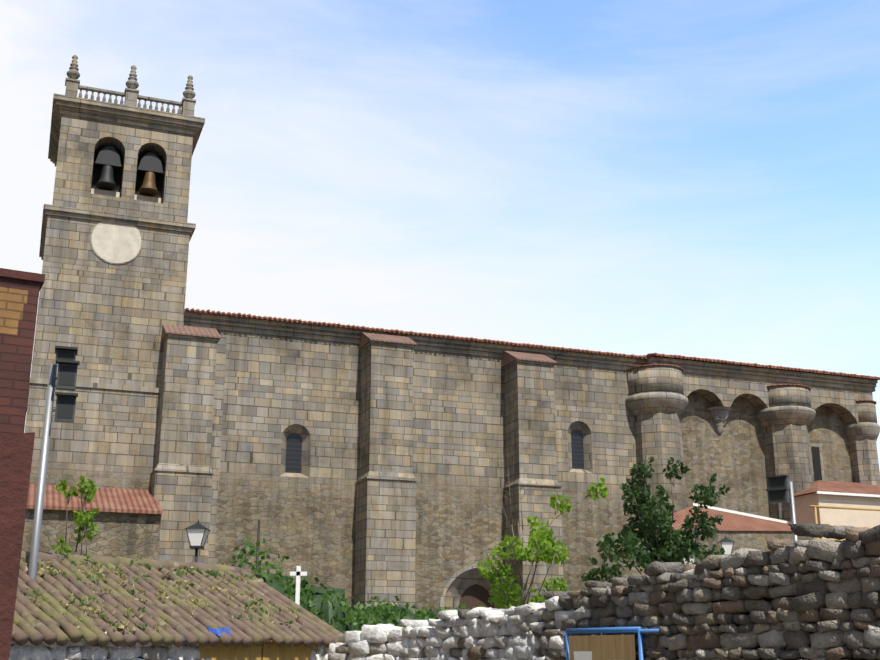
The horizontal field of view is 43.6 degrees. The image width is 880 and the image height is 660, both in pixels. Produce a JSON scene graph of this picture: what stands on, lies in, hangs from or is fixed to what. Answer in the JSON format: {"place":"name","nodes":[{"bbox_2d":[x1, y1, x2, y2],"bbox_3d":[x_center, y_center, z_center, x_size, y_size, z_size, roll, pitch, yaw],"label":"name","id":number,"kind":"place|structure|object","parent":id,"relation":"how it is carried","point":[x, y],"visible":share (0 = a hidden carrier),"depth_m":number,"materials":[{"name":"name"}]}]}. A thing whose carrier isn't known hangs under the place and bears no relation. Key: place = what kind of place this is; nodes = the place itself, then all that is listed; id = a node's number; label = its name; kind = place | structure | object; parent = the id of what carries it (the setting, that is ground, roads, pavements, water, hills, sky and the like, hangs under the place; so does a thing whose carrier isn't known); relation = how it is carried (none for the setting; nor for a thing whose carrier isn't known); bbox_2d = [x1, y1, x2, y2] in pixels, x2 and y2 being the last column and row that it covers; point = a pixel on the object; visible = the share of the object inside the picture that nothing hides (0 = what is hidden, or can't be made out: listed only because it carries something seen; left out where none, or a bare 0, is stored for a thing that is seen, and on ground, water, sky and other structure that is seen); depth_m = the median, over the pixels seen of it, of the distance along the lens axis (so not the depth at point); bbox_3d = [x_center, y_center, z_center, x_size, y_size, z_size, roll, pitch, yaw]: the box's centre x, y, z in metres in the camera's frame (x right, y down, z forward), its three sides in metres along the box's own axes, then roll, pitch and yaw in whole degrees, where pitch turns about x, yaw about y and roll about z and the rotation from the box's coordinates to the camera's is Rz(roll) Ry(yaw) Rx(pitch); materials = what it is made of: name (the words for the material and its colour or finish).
{"place":"outdoors","nodes":[
{"label":"outdoors","id":0,"kind":"place"},
{"bbox_2d":[0,0,879,469],"label":"sky","id":1,"kind":"structure","parent":0,"point":[687,178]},
{"bbox_3d":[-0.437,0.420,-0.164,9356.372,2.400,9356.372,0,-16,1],"label":"ground","id":2,"kind":"structure","parent":0,"visible":0},
{"bbox_2d":[0,268,44,659],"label":"brick house","id":3,"kind":"structure","parent":2,"relation":"on","point":[19,294],"depth_m":9.09,"materials":[{"name":"red brick"}]},
{"bbox_2d":[28,346,79,579],"bbox_3d":[-4.901,2.972,13.632,0.398,5.645,0.422,5,-17,-18],"label":"floodlight mast","id":4,"kind":"object","parent":2,"relation":"on","point":[66,378],"visible":0.96,"depth_m":14.13,"materials":[{"name":"grey metal"}]},
{"bbox_2d":[50,475,99,555],"bbox_3d":[-5.270,4.170,15.518,0.694,4.209,0.569,0,-16,1],"label":"sapling","id":5,"kind":"object","parent":2,"relation":"on","point":[85,490],"visible":0.81,"depth_m":15.91,"materials":[{"name":"green plant"}]},
{"bbox_2d":[11,551,344,659],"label":"tiled shed","id":6,"kind":"structure","parent":2,"relation":"on","point":[214,611],"depth_m":14.24,"materials":[{"name":"tile"}]},
{"bbox_2d":[184,519,210,561],"bbox_3d":[-6.105,7.053,27.145,0.560,4.728,0.560,0,-16,1],"label":"street lantern","id":7,"kind":"object","parent":2,"relation":"on","point":[197,533],"visible":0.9,"depth_m":27.50,"materials":[{"name":"white glass"}]},
{"bbox_2d":[256,520,259,569],"bbox_3d":[-4.241,6.697,25.141,0.061,4.674,0.070,0,-16,1],"label":"thin post","id":8,"kind":"object","parent":2,"relation":"on","point":[258,539],"visible":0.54,"depth_m":25.65,"materials":[{"name":"grey metal"}]},
{"bbox_2d":[290,566,306,604],"bbox_3d":[-2.516,5.746,19.145,0.300,3.214,0.060,0,-16,1],"label":"white cross","id":9,"kind":"object","parent":2,"relation":"on","point":[298,573],"visible":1,"depth_m":19.50,"materials":[{"name":"white stone"}]},
{"bbox_2d":[221,537,474,633],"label":"hedge shrubs","id":10,"kind":"object","parent":2,"relation":"on","point":[331,607],"visible":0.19,"depth_m":21.40,"materials":[{"name":"green plant"}]},
{"bbox_2d":[22,55,879,615],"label":"church","id":11,"kind":"structure","parent":2,"relation":"on","point":[366,463],"depth_m":57.59,"materials":[{"name":"stone"}]},
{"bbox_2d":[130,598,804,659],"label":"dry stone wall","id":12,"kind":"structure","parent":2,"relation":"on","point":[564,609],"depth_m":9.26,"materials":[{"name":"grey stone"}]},
{"bbox_2d":[9,523,879,659],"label":"dry stone wall stones","id":13,"kind":"object","parent":12,"relation":"on","point":[824,604],"visible":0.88,"depth_m":9.73,"materials":[{"name":"grey stone"}]},
{"bbox_2d":[477,470,607,608],"bbox_3d":[2.541,6.873,29.129,3.714,6.400,3.102,0,-16,1],"label":"young tree","id":14,"kind":"object","parent":2,"relation":"on","point":[549,546],"visible":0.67,"depth_m":29.22,"materials":[{"name":"green plant"}]},
{"bbox_2d":[565,627,659,659],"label":"metal frame","id":15,"kind":"object","parent":2,"relation":"on","point":[602,646],"visible":1,"depth_m":10.60,"materials":[{"name":"blue paint"}]},
{"bbox_2d":[580,456,729,582],"bbox_3d":[7.106,7.780,36.047,4.902,7.428,3.292,0,-16,1],"label":"dark tree","id":16,"kind":"object","parent":2,"relation":"on","point":[663,543],"visible":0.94,"depth_m":35.97,"materials":[{"name":"green plant"}]},
{"bbox_2d":[682,555,695,563],"bbox_3d":[8.815,9.826,38.643,0.560,4.251,0.560,0,-16,1],"label":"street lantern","id":17,"kind":"object","parent":2,"relation":"on","point":[691,559],"visible":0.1,"depth_m":38.92,"materials":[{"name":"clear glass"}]},
{"bbox_2d":[718,535,734,554],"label":"street lantern","id":18,"kind":"object","parent":2,"relation":"on","point":[726,543],"visible":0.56,"depth_m":41.01,"materials":[{"name":"white glass"}]},
{"bbox_2d":[766,475,797,544],"bbox_3d":[6.731,5.343,21.143,0.463,5.110,0.457,-8,-18,26],"label":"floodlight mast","id":19,"kind":"object","parent":2,"relation":"on","point":[779,486],"visible":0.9,"depth_m":21.67,"materials":[{"name":"grey metal"}]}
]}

